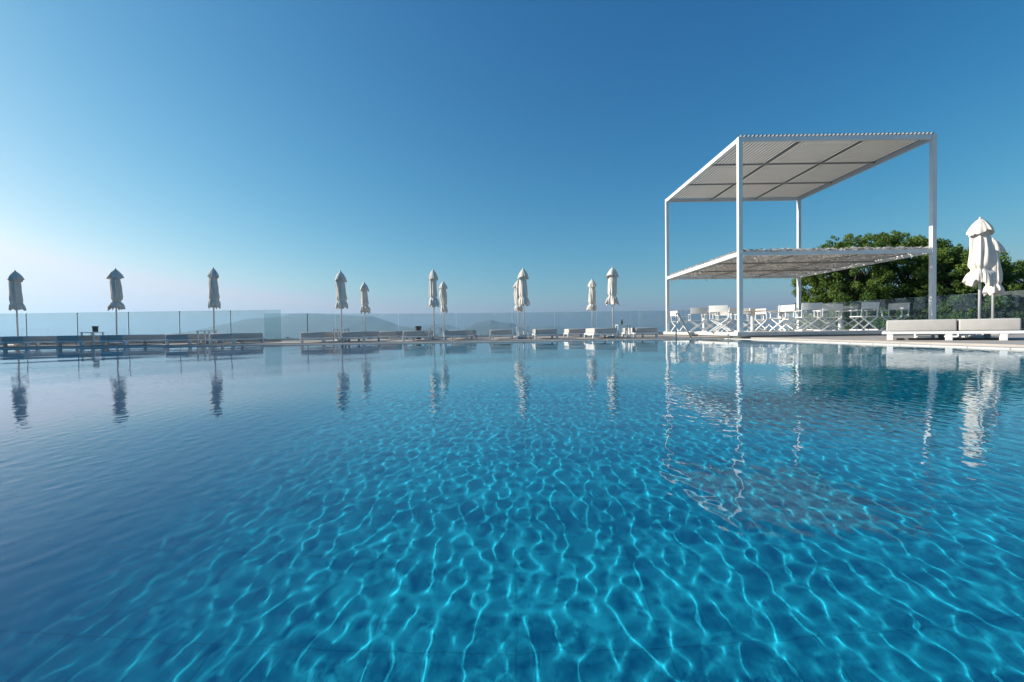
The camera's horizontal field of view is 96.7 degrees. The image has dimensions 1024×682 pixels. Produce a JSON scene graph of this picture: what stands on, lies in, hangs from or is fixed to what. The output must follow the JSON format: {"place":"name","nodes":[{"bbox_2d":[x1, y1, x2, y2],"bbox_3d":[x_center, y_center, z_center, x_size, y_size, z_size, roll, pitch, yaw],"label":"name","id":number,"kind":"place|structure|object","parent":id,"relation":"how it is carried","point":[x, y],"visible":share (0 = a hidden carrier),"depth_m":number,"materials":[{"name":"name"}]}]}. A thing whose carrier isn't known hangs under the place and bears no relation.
{"place":"outdoors","nodes":[
{"label":"outdoors","id":0,"kind":"place"},
{"bbox_2d":[174,313,442,337],"bbox_3d":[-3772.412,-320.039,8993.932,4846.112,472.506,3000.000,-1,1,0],"label":"hills","id":1,"kind":"structure","parent":0,"point":[294,325],"depth_m":8229.77,"materials":[{"name":"blue"}]},
{"bbox_2d":[51,329,787,342],"bbox_3d":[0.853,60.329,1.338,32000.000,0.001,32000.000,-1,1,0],"label":"sea","id":2,"kind":"structure","parent":0,"point":[662,331],"depth_m":10076.40,"materials":[{"name":"liquid"}]},
{"bbox_2d":[414,324,461,333],"bbox_3d":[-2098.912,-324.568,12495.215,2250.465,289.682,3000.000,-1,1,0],"label":"hills","id":3,"kind":"structure","parent":0,"point":[447,327],"depth_m":12014.99,"materials":[{"name":"blue"}]},
{"bbox_2d":[463,320,532,334],"bbox_3d":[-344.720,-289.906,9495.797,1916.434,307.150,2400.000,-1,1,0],"label":"hills","id":4,"kind":"structure","parent":0,"point":[483,328],"depth_m":8854.55,"materials":[{"name":"blue"}]},
{"bbox_2d":[0,339,1023,681],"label":"water","id":5,"kind":"structure","parent":0,"point":[672,511],"depth_m":0.87,"materials":[{"name":"blue liquid"}]},
{"bbox_2d":[0,334,1023,347],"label":"pool deck","id":6,"kind":"structure","parent":0,"point":[1015,340],"depth_m":15.15,"materials":[{"name":"stone"}]},
{"bbox_2d":[7,270,30,345],"bbox_3d":[-19.222,-1.286,17.669,0.561,2.930,0.500,-1,1,17],"label":"closed parasol","id":7,"kind":"object","parent":6,"relation":"on","point":[15,279],"visible":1,"depth_m":17.54,"materials":[{"name":"fabric"}]},
{"bbox_2d":[0,337,38,345],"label":"sun lounger","id":8,"kind":"object","parent":6,"relation":"on","point":[18,344],"visible":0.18,"depth_m":17.16,"materials":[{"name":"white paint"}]},
{"bbox_2d":[0,336,79,346],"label":"sun lounger","id":9,"kind":"object","parent":6,"relation":"on","point":[26,340],"visible":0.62,"depth_m":15.48,"materials":[{"name":"white paint"}]},
{"bbox_2d":[56,335,128,345],"bbox_3d":[-14.952,-0.027,16.319,0.830,0.354,2.000,-1,1,1],"label":"sun lounger","id":10,"kind":"object","parent":6,"relation":"on","point":[74,338],"visible":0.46,"depth_m":15.39,"materials":[{"name":"white paint"}]},
{"bbox_2d":[80,332,104,345],"bbox_3d":[-14.464,-0.076,15.698,0.460,0.464,0.460,-1,1,0],"label":"side table","id":11,"kind":"object","parent":6,"relation":"on","point":[93,335],"visible":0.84,"depth_m":15.53,"materials":[{"name":"white paint"}]},
{"bbox_2d":[92,326,98,331],"bbox_3d":[-14.368,-0.410,15.690,0.184,0.200,0.184,-1,1,0],"label":"ashtray bin","id":12,"kind":"object","parent":11,"relation":"on","point":[94,328],"visible":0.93,"depth_m":15.63,"materials":[{"name":"metal"}]},
{"bbox_2d":[107,268,125,343],"bbox_3d":[-15.383,-1.350,17.672,0.535,2.950,0.507,0,1,9],"label":"closed parasol","id":13,"kind":"object","parent":6,"relation":"on","point":[114,276],"visible":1,"depth_m":17.55,"materials":[{"name":"fabric"}]},
{"bbox_2d":[99,334,164,345],"bbox_3d":[-13.495,-0.048,16.319,0.830,0.354,2.000,-1,1,0],"label":"sun lounger","id":14,"kind":"object","parent":6,"relation":"on","point":[124,339],"visible":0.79,"depth_m":15.62,"materials":[{"name":"white paint"}]},
{"bbox_2d":[0,310,281,345],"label":"glass balustrade","id":15,"kind":"object","parent":6,"relation":"on","point":[141,342],"visible":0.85,"depth_m":18.37,"materials":[{"name":"glass"}]},
{"bbox_2d":[164,334,223,344],"bbox_3d":[-11.325,-0.079,16.319,0.830,0.354,2.000,-1,1,-1],"label":"sun lounger","id":16,"kind":"object","parent":6,"relation":"on","point":[189,338],"visible":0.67,"depth_m":15.34,"materials":[{"name":"white paint"}]},
{"bbox_2d":[197,330,217,343],"bbox_3d":[-10.517,-0.132,15.698,0.460,0.464,0.460,-1,1,0],"label":"side table","id":17,"kind":"object","parent":6,"relation":"on","point":[205,336],"visible":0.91,"depth_m":15.53,"materials":[{"name":"white paint"}]},
{"bbox_2d":[206,267,220,342],"bbox_3d":[-11.606,-1.398,17.706,0.500,2.940,0.500,-1,0,-3],"label":"closed parasol","id":18,"kind":"object","parent":6,"relation":"on","point":[213,288],"visible":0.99,"depth_m":17.60,"materials":[{"name":"fabric"}]},
{"bbox_2d":[208,333,264,343],"bbox_3d":[-9.817,-0.100,16.319,0.830,0.354,2.000,-1,1,0],"label":"sun lounger","id":19,"kind":"object","parent":6,"relation":"on","point":[234,337],"visible":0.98,"depth_m":15.59,"materials":[{"name":"white paint"}]},
{"bbox_2d":[299,332,343,342],"bbox_3d":[-6.759,-0.143,16.319,0.830,0.354,2.000,-1,1,0],"label":"sun lounger","id":20,"kind":"object","parent":6,"relation":"on","point":[323,336],"visible":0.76,"depth_m":15.33,"materials":[{"name":"white paint"}]},
{"bbox_2d":[333,329,349,341],"bbox_3d":[-6.033,-0.204,16.098,0.460,0.464,0.460,-1,1,0],"label":"side table","id":21,"kind":"object","parent":6,"relation":"on","point":[348,340],"visible":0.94,"depth_m":16.14,"materials":[{"name":"white paint"}]},
{"bbox_2d":[335,270,350,340],"bbox_3d":[-6.617,-1.369,17.669,0.522,2.740,0.524,-2,2,-38],"label":"closed parasol","id":22,"kind":"object","parent":6,"relation":"on","point":[340,288],"visible":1,"depth_m":17.52,"materials":[{"name":"fabric"}]},
{"bbox_2d":[340,331,379,341],"bbox_3d":[-5.466,-0.166,16.499,0.830,0.354,2.000,-1,1,0],"label":"sun lounger","id":23,"kind":"object","parent":6,"relation":"on","point":[363,335],"visible":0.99,"depth_m":15.56,"materials":[{"name":"white paint"}]},
{"bbox_2d":[360,282,372,338],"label":"closed parasol","id":24,"kind":"object","parent":6,"relation":"on","point":[365,307],"visible":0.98,"depth_m":21.45,"materials":[{"name":"fabric"}]},
{"bbox_2d":[377,331,407,339],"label":"sun lounger","id":25,"kind":"object","parent":6,"relation":"on","point":[390,334],"visible":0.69,"depth_m":19.01,"materials":[{"name":"white paint"}]},
{"bbox_2d":[402,331,433,340],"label":"sun lounger","id":26,"kind":"object","parent":6,"relation":"on","point":[412,334],"visible":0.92,"depth_m":15.71,"materials":[{"name":"white paint"}]},
{"bbox_2d":[415,326,421,338],"bbox_3d":[-3.957,-0.350,19.196,0.290,0.560,0.290,-1,1,0],"label":"litter bin","id":27,"kind":"object","parent":6,"relation":"on","point":[417,328],"visible":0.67,"depth_m":19.09,"materials":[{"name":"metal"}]},
{"bbox_2d":[427,327,442,340],"bbox_3d":[-2.696,-0.249,15.998,0.460,0.464,0.460,-1,1,0],"label":"side table","id":28,"kind":"object","parent":6,"relation":"on","point":[440,330],"visible":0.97,"depth_m":15.80,"materials":[{"name":"white paint"}]},
{"bbox_2d":[427,269,442,339],"bbox_3d":[-3.037,-1.419,17.664,0.500,2.740,0.520,-2,2,-40],"label":"closed parasol","id":29,"kind":"object","parent":6,"relation":"on","point":[433,300],"visible":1,"depth_m":17.54,"materials":[{"name":"fabric"}]},
{"bbox_2d":[439,281,448,337],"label":"closed parasol","id":30,"kind":"object","parent":6,"relation":"on","point":[443,293],"visible":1,"depth_m":21.44,"materials":[{"name":"fabric"}]},
{"bbox_2d":[444,330,472,339],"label":"sun lounger","id":31,"kind":"object","parent":6,"relation":"on","point":[452,334],"visible":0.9,"depth_m":15.91,"materials":[{"name":"white paint"}]},
{"bbox_2d":[264,318,665,340],"bbox_3d":[0.897,-0.847,22.965,24.569,1.250,1.841,-1,1,-7],"label":"glass balustrade","id":32,"kind":"object","parent":6,"relation":"on","point":[458,337],"visible":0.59,"depth_m":23.46,"materials":[{"name":"glass"}]},
{"bbox_2d":[454,330,476,338],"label":"sun lounger","id":33,"kind":"object","parent":6,"relation":"on","point":[473,332],"visible":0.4,"depth_m":19.57,"materials":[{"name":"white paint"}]},
{"bbox_2d":[489,329,512,339],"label":"sun lounger","id":34,"kind":"object","parent":6,"relation":"on","point":[504,332],"visible":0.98,"depth_m":16.11,"materials":[{"name":"white fabric"}]},
{"bbox_2d":[0,338,1023,349],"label":"pool coping","id":35,"kind":"object","parent":6,"relation":"on","point":[998,347],"visible":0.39,"depth_m":14.80,"materials":[{"name":"stone"}]},
{"bbox_2d":[675,313,692,339],"bbox_3d":[5.581,-0.035,14.719,0.779,1.760,0.099,-2,1,-30],"label":"pool handrail","id":36,"kind":"object","parent":35,"relation":"attached to","point":[676,326],"visible":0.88,"depth_m":14.55,"materials":[{"name":"silver metal"}]},
{"bbox_2d":[513,280,525,336],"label":"closed parasol","id":37,"kind":"object","parent":6,"relation":"on","point":[516,296],"visible":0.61,"depth_m":21.44,"materials":[{"name":"fabric"}]},
{"bbox_2d":[516,326,528,338],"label":"side table","id":38,"kind":"object","parent":6,"relation":"on","point":[521,326],"visible":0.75,"depth_m":16.00,"materials":[{"name":"white paint"}]},
{"bbox_2d":[516,268,531,338],"bbox_3d":[0.457,-1.469,17.682,0.503,2.740,0.525,0,1,25],"label":"closed parasol","id":39,"kind":"object","parent":6,"relation":"on","point":[523,277],"visible":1,"depth_m":17.53,"materials":[{"name":"fabric"}]},
{"bbox_2d":[532,329,557,338],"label":"sun lounger","id":40,"kind":"object","parent":6,"relation":"on","point":[542,332],"visible":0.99,"depth_m":16.11,"materials":[{"name":"white paint"}]},
{"bbox_2d":[563,329,586,336],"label":"sun lounger","id":41,"kind":"object","parent":6,"relation":"on","point":[574,331],"visible":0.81,"depth_m":19.01,"materials":[{"name":"white paint"}]},
{"bbox_2d":[587,279,599,335],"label":"closed parasol","id":42,"kind":"object","parent":6,"relation":"on","point":[592,285],"visible":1,"depth_m":21.45,"materials":[{"name":"fabric"}]},
{"bbox_2d":[584,328,616,338],"bbox_3d":[3.175,-0.288,16.499,0.830,0.354,2.000,-1,1,0],"label":"sun lounger","id":43,"kind":"object","parent":6,"relation":"on","point":[593,332],"visible":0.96,"depth_m":15.51,"materials":[{"name":"white paint"}]},
{"bbox_2d":[605,266,620,336],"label":"closed parasol","id":44,"kind":"object","parent":6,"relation":"on","point":[612,275],"visible":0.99,"depth_m":17.55,"materials":[{"name":"fabric"}]},
{"bbox_2d":[615,325,630,337],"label":"side table","id":45,"kind":"object","parent":6,"relation":"on","point":[629,336],"visible":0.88,"depth_m":16.00,"materials":[{"name":"white paint"}]},
{"bbox_2d":[622,327,657,337],"bbox_3d":[4.712,-0.318,16.898,0.830,0.354,2.000,-1,1,0],"label":"sun lounger","id":46,"kind":"object","parent":6,"relation":"on","point":[645,330],"visible":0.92,"depth_m":15.91,"materials":[{"name":"white paint"}]},
{"bbox_2d":[663,330,930,337],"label":"platform","id":47,"kind":"structure","parent":6,"relation":"on","point":[803,333],"depth_m":13.95,"materials":[{"name":"paint"}]},
{"bbox_2d":[670,311,687,331],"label":"directors chair","id":48,"kind":"object","parent":47,"relation":"on","point":[672,313],"visible":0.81,"depth_m":19.51,"materials":[{"name":"white paint"}]},
{"bbox_2d":[688,307,707,331],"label":"directors chair","id":49,"kind":"object","parent":47,"relation":"on","point":[698,310],"visible":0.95,"depth_m":16.75,"materials":[{"name":"white fabric"}]},
{"bbox_2d":[697,312,715,331],"bbox_3d":[7.546,-0.735,17.890,0.900,0.744,0.900,-1,1,0],"label":"dining table","id":50,"kind":"object","parent":47,"relation":"on","point":[703,326],"visible":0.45,"depth_m":17.84,"materials":[{"name":"laminate"}]},
{"bbox_2d":[701,310,719,330],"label":"directors chair","id":51,"kind":"object","parent":47,"relation":"on","point":[709,326],"visible":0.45,"depth_m":19.05,"materials":[{"name":"white paint"}]},
{"bbox_2d":[709,305,731,331],"bbox_3d":[7.067,-0.754,15.460,0.615,0.901,0.553,0,2,38],"label":"directors chair","id":52,"kind":"object","parent":47,"relation":"on","point":[720,308],"visible":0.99,"depth_m":15.31,"materials":[{"name":"white fabric"}]},
{"bbox_2d":[716,310,731,330],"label":"directors chair","id":53,"kind":"object","parent":47,"relation":"on","point":[719,313],"visible":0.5,"depth_m":19.79,"materials":[{"name":"white paint"}]},
{"bbox_2d":[721,308,743,331],"bbox_3d":[8.400,-0.815,17.353,0.615,0.901,0.553,-1,1,-10],"label":"directors chair","id":54,"kind":"object","parent":47,"relation":"on","point":[733,310],"visible":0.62,"depth_m":17.16,"materials":[{"name":"white paint"}]},
{"bbox_2d":[743,308,755,330],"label":"directors chair","id":55,"kind":"object","parent":47,"relation":"on","point":[747,324],"visible":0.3,"depth_m":17.92,"materials":[{"name":"white paint"}]},
{"bbox_2d":[743,310,765,330],"bbox_3d":[8.761,-0.724,16.591,0.900,0.744,0.900,-1,1,0],"label":"dining table","id":56,"kind":"object","parent":47,"relation":"on","point":[752,320],"visible":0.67,"depth_m":16.54,"materials":[{"name":"white paint"}]},
{"bbox_2d":[747,314,762,330],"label":"directors chair","id":57,"kind":"object","parent":47,"relation":"on","point":[755,325],"visible":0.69,"depth_m":19.68,"materials":[{"name":"white paint"}]},
{"bbox_2d":[755,308,776,330],"bbox_3d":[10.333,-0.870,18.579,0.553,0.901,0.615,-1,1,-15],"label":"directors chair","id":58,"kind":"object","parent":47,"relation":"on","point":[765,312],"visible":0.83,"depth_m":18.49,"materials":[{"name":"white paint"}]},
{"bbox_2d":[767,311,783,330],"bbox_3d":[9.976,-0.748,16.891,0.900,0.744,0.900,-1,1,0],"label":"dining table","id":59,"kind":"object","parent":47,"relation":"on","point":[780,314],"visible":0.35,"depth_m":16.84,"materials":[{"name":"white paint"}]},
{"bbox_2d":[769,304,794,330],"bbox_3d":[9.265,-0.788,15.603,0.553,0.901,0.615,-1,1,-22],"label":"directors chair","id":60,"kind":"object","parent":47,"relation":"on","point":[786,308],"visible":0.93,"depth_m":15.62,"materials":[{"name":"white fabric"}]},
{"bbox_2d":[782,308,804,329],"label":"directors chair","id":61,"kind":"object","parent":47,"relation":"on","point":[796,309],"visible":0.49,"depth_m":18.07,"materials":[{"name":"white paint"}]},
{"bbox_2d":[664,132,936,331],"bbox_3d":[9.928,-3.382,17.182,6.190,6.000,6.780,-1,1,0],"label":"pergola","id":62,"kind":"object","parent":47,"relation":"on","point":[798,168],"visible":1,"depth_m":15.86,"materials":[{"name":"white paint"}]},
{"bbox_2d":[794,303,822,330],"bbox_3d":[9.576,-0.773,14.703,0.615,0.901,0.553,-1,1,8],"label":"directors chair","id":63,"kind":"object","parent":47,"relation":"on","point":[813,306],"visible":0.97,"depth_m":14.50,"materials":[{"name":"white fabric"}]},
{"bbox_2d":[806,310,828,329],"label":"directors chair","id":64,"kind":"object","parent":47,"relation":"on","point":[809,312],"visible":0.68,"depth_m":18.57,"materials":[{"name":"white paint"}]},
{"bbox_2d":[813,311,835,329],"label":"directors chair","id":65,"kind":"object","parent":47,"relation":"on","point":[825,321],"visible":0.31,"depth_m":18.72,"materials":[{"name":"white paint"}]},
{"bbox_2d":[817,304,842,330],"bbox_3d":[10.855,-0.810,15.554,0.615,0.901,0.553,0,1,14],"label":"directors chair","id":66,"kind":"object","parent":47,"relation":"on","point":[832,307],"visible":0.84,"depth_m":15.35,"materials":[{"name":"white fabric"}]},
{"bbox_2d":[825,309,855,328],"bbox_3d":[11.735,-0.759,16.291,0.900,0.744,0.900,-1,1,0],"label":"dining table","id":67,"kind":"object","parent":47,"relation":"on","point":[839,321],"visible":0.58,"depth_m":16.25,"materials":[{"name":"white paint"}]},
{"bbox_2d":[842,306,858,328],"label":"directors chair","id":68,"kind":"object","parent":47,"relation":"on","point":[850,307],"visible":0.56,"depth_m":17.05,"materials":[{"name":"white paint"}]},
{"bbox_2d":[849,302,879,329],"bbox_3d":[11.459,-0.802,14.803,0.615,0.901,0.553,-1,1,-6],"label":"directors chair","id":69,"kind":"object","parent":47,"relation":"on","point":[870,305],"visible":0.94,"depth_m":14.60,"materials":[{"name":"white paint"}]},
{"bbox_2d":[880,302,909,329],"bbox_3d":[12.888,-0.833,15.305,0.553,0.901,0.615,-1,1,-25],"label":"directors chair","id":70,"kind":"object","parent":47,"relation":"on","point":[900,306],"visible":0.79,"depth_m":15.40,"materials":[{"name":"white fabric"}]},
{"bbox_2d":[914,334,960,337],"bbox_3d":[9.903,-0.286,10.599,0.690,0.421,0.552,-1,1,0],"label":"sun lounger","id":71,"kind":"object","parent":6,"relation":"on","point":[933,336],"visible":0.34,"depth_m":10.42,"materials":[{"name":"white paint"}]},
{"bbox_2d":[882,318,1023,340],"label":"daybed","id":72,"kind":"object","parent":6,"relation":"on","point":[1003,328],"visible":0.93,"depth_m":8.70,"materials":[{"name":"white fabric"}]},
{"bbox_2d":[961,217,998,337],"bbox_3d":[10.584,-1.438,10.271,0.545,2.720,0.567,0,1,15],"label":"closed parasol","id":73,"kind":"object","parent":6,"relation":"on","point":[982,260],"visible":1,"depth_m":10.13,"materials":[{"name":"fabric"}]},
{"bbox_2d":[982,238,1008,334],"bbox_3d":[13.393,-1.521,12.674,0.535,2.700,0.500,0,1,27],"label":"closed parasol","id":74,"kind":"object","parent":6,"relation":"on","point":[998,288],"visible":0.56,"depth_m":12.52,"materials":[{"name":"fabric"}]},
{"bbox_2d":[0,0,1023,336],"label":"sky","id":75,"kind":"structure","parent":0,"point":[280,148],"materials":[{"name":"blue"}]},
{"bbox_2d":[529,326,572,332],"bbox_3d":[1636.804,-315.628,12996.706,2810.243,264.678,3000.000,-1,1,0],"label":"hills","id":76,"kind":"structure","parent":0,"point":[560,329],"depth_m":12475.70,"materials":[{"name":"blue"}]},
{"bbox_3d":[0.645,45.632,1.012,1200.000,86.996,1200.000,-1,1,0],"label":"ground","id":77,"kind":"structure","parent":0,"visible":0},
{"bbox_2d":[790,264,870,329],"bbox_3d":[18.602,-2.085,26.700,3.881,6.968,3.946,-1,1,0],"label":"tree","id":78,"kind":"object","parent":77,"relation":"on","point":[824,283],"visible":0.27,"depth_m":26.16,"materials":[{"name":"green plant"}]},
{"bbox_2d":[824,320,859,329],"bbox_3d":[16.901,0.116,23.635,1.818,2.581,2.068,0,2,41],"label":"shrub","id":79,"kind":"object","parent":77,"relation":"on","point":[849,326],"visible":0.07,"depth_m":23.68,"materials":[{"name":"green plant"}]},
{"bbox_2d":[796,233,900,329],"bbox_3d":[19.335,-2.345,25.742,5.631,7.510,5.739,-1,1,0],"label":"tree","id":80,"kind":"object","parent":77,"relation":"on","point":[870,296],"visible":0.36,"depth_m":24.87,"materials":[{"name":"green plant"}]},
{"bbox_2d":[816,230,928,329],"bbox_3d":[21.829,-2.592,27.125,6.002,7.872,6.343,-1,1,0],"label":"tree","id":81,"kind":"object","parent":77,"relation":"on","point":[894,237],"visible":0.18,"depth_m":25.31,"materials":[{"name":"green plant"}]},
{"bbox_2d":[859,317,886,329],"bbox_3d":[18.110,0.084,22.619,1.961,2.651,2.440,0,2,37],"label":"shrub","id":82,"kind":"object","parent":77,"relation":"on","point":[869,318],"visible":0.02,"depth_m":22.51,"materials":[{"name":"green plant"}]},
{"bbox_2d":[881,313,941,321],"bbox_3d":[18.391,0.078,21.007,2.494,2.740,2.344,-1,1,0],"label":"shrub","id":83,"kind":"object","parent":77,"relation":"on","point":[900,318],"visible":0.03,"depth_m":20.55,"materials":[{"name":"green plant"}]},
{"bbox_2d":[859,234,970,328],"bbox_3d":[22.272,-2.329,26.058,5.671,7.379,5.795,-2,1,-32],"label":"tree","id":84,"kind":"object","parent":77,"relation":"on","point":[920,240],"visible":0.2,"depth_m":24.53,"materials":[{"name":"green plant"}]},
{"bbox_2d":[898,249,1023,319],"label":"tree","id":85,"kind":"object","parent":77,"relation":"on","point":[946,293],"visible":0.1,"depth_m":24.04,"materials":[{"name":"green plant"}]},
{"bbox_2d":[910,244,1023,323],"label":"tree","id":86,"kind":"object","parent":77,"relation":"on","point":[962,301],"visible":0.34,"depth_m":22.97,"materials":[{"name":"green plant"}]},
{"bbox_2d":[926,305,1008,318],"bbox_3d":[18.737,-0.002,18.732,2.403,2.980,2.240,-1,1,-27],"label":"shrub","id":87,"kind":"object","parent":77,"relation":"on","point":[951,316],"visible":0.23,"depth_m":18.38,"materials":[{"name":"green plant"}]},
{"bbox_2d":[961,313,999,318],"bbox_3d":[19.209,0.176,18.094,2.200,2.649,1.995,-1,1,0],"label":"shrub","id":88,"kind":"object","parent":77,"relation":"on","point":[968,317],"visible":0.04,"depth_m":18.43,"materials":[{"name":"green plant"}]},
{"bbox_2d":[941,260,1023,329],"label":"tree","id":89,"kind":"object","parent":77,"relation":"on","point":[1008,276],"visible":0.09,"depth_m":23.83,"materials":[{"name":"green plant"}]},
{"bbox_2d":[1002,264,1023,329],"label":"tree","id":90,"kind":"object","parent":77,"relation":"on","point":[1021,281],"visible":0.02,"depth_m":24.67,"materials":[{"name":"green plant"}]}
]}

